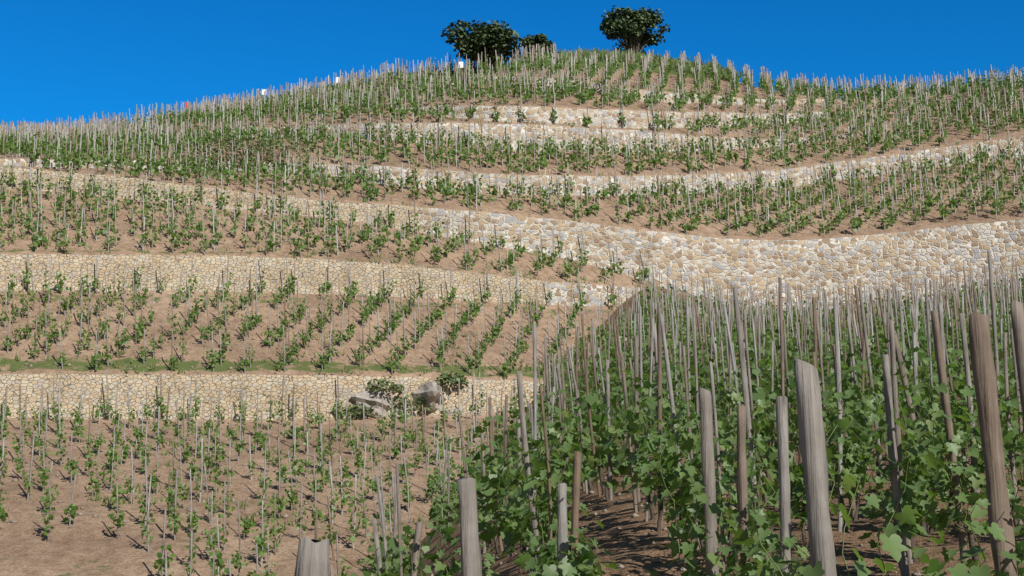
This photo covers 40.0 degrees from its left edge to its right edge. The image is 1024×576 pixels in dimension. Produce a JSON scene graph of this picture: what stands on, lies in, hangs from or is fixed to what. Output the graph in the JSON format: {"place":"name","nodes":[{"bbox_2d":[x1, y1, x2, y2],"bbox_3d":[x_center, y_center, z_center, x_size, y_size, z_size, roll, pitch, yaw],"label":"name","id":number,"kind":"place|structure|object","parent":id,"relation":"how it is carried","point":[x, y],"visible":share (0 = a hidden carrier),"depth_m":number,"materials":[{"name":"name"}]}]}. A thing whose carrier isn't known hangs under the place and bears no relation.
{"place":"outdoors","nodes":[
{"label":"outdoors","id":0,"kind":"place"},
{"bbox_2d":[0,61,1023,575],"bbox_3d":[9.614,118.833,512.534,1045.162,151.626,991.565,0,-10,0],"label":"hill terrain","id":1,"kind":"structure","parent":0,"point":[930,243],"depth_m":64.55,"materials":[{"name":"soil"}]},
{"bbox_2d":[0,187,555,530],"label":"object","id":2,"kind":"object","parent":1,"relation":"on","point":[368,447],"visible":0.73,"depth_m":51.36,"materials":[{"name":"green plant"}]},
{"bbox_2d":[350,390,392,417],"bbox_3d":[-5.454,4.633,55.180,1.437,1.224,2.272,-7,-28,38],"label":"outcrop rock","id":3,"kind":"object","parent":1,"relation":"on","point":[369,399],"visible":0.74,"depth_m":54.63,"materials":[{"name":"stone"}]},
{"bbox_2d":[391,408,416,418],"bbox_3d":[-4.321,5.236,55.388,1.146,0.828,1.518,17,-23,-13],"label":"outcrop rock","id":4,"kind":"object","parent":1,"relation":"on","point":[397,410],"visible":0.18,"depth_m":54.93,"materials":[{"name":"stone"}]},
{"bbox_2d":[412,381,445,411],"bbox_3d":[-3.413,4.373,55.927,1.480,1.306,2.574,13,-21,-20],"label":"outcrop rock","id":5,"kind":"object","parent":1,"relation":"on","point":[429,392],"visible":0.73,"depth_m":55.29,"materials":[{"name":"stone"}]},
{"bbox_2d":[440,407,463,414],"bbox_3d":[-2.490,4.987,56.029,1.351,0.741,1.035,-4,-11,20],"label":"outcrop rock","id":6,"kind":"object","parent":1,"relation":"on","point":[450,412],"visible":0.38,"depth_m":55.66,"materials":[{"name":"stone"}]},
{"bbox_2d":[440,19,523,74],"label":"tree","id":7,"kind":"object","parent":1,"relation":"on","point":[487,32],"depth_m":95.19,"materials":[{"name":"green plant"}]},
{"bbox_2d":[0,166,1019,533],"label":"terrace stones","id":8,"kind":"object","parent":1,"relation":"on","point":[300,358],"visible":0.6,"depth_m":54.81,"materials":[{"name":"beige stone"}]},
{"bbox_2d":[0,71,1021,378],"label":"wall weeds","id":9,"kind":"object","parent":1,"relation":"on","point":[406,203],"depth_m":66.70,"materials":[{"name":"green plant"}]},
{"bbox_2d":[0,263,1022,575],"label":"vine stakes","id":10,"kind":"object","parent":1,"relation":"on","point":[938,297],"visible":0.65,"depth_m":47.70,"materials":[{"name":"wood"}]},
{"bbox_2d":[0,42,1023,338],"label":"vine stakes","id":11,"kind":"object","parent":1,"relation":"on","point":[102,124],"visible":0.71,"depth_m":80.72,"materials":[{"name":"grey wood"}]},
{"bbox_2d":[519,33,552,56],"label":"small tree","id":12,"kind":"object","parent":1,"relation":"on","point":[531,40],"depth_m":109.11,"materials":[{"name":"green plant"}]},
{"bbox_2d":[188,66,1023,417],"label":"bushes","id":13,"kind":"object","parent":1,"relation":"on","point":[446,376],"visible":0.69,"depth_m":75.89,"materials":[{"name":"green plant"}]},
{"bbox_2d":[599,5,669,54],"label":"tree","id":14,"kind":"object","parent":1,"relation":"on","point":[629,18],"depth_m":131.61,"materials":[{"name":"green plant"}]},
{"bbox_2d":[0,46,1023,335],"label":"vine leaves","id":15,"kind":"object","parent":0,"point":[80,158],"visible":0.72,"depth_m":78.59,"materials":[{"name":"green plant"}]},
{"bbox_2d":[0,277,1023,575],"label":"vine leaves","id":16,"kind":"object","parent":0,"point":[260,439],"visible":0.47,"depth_m":47.36,"materials":[{"name":"green plant"}]},
{"bbox_2d":[0,0,1023,129],"label":"sky","id":17,"kind":"structure","parent":0,"point":[62,59],"materials":[{"name":"blue"}]},
{"bbox_2d":[214,303,1023,575],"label":"vine","id":18,"kind":"object","parent":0,"point":[489,493],"depth_m":16.35,"materials":[{"name":"green plant"}]},
{"bbox_2d":[529,46,742,80],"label":"vineyard stakes","id":19,"kind":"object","parent":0,"point":[601,57],"depth_m":117.71,"materials":[{"name":"wood"}]},
{"bbox_2d":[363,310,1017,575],"bbox_3d":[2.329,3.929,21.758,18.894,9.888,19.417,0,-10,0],"label":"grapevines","id":20,"kind":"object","parent":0,"point":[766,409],"visible":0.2,"depth_m":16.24,"materials":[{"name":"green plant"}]},
{"bbox_2d":[376,333,1023,575],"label":"vine","id":21,"kind":"object","parent":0,"point":[927,453],"depth_m":9.32,"materials":[{"name":"green plant"}]},
{"bbox_2d":[404,285,1023,575],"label":"field ground","id":22,"kind":"structure","parent":0,"point":[623,545],"depth_m":12.30,"materials":[{"name":"soil"}]},
{"bbox_2d":[212,250,1023,575],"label":"vine stakes","id":23,"kind":"object","parent":22,"relation":"on","point":[730,354],"visible":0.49,"depth_m":17.88,"materials":[{"name":"grey wood"}]},
{"bbox_2d":[294,286,1023,575],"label":"vine stakes","id":24,"kind":"object","parent":22,"relation":"on","point":[313,557],"visible":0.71,"depth_m":7.00,"materials":[{"name":"grey wood"}]},
{"bbox_2d":[430,428,1023,575],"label":"field stones","id":25,"kind":"object","parent":22,"relation":"on","point":[656,560],"visible":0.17,"depth_m":12.75,"materials":[{"name":"grey stone"}]}
]}

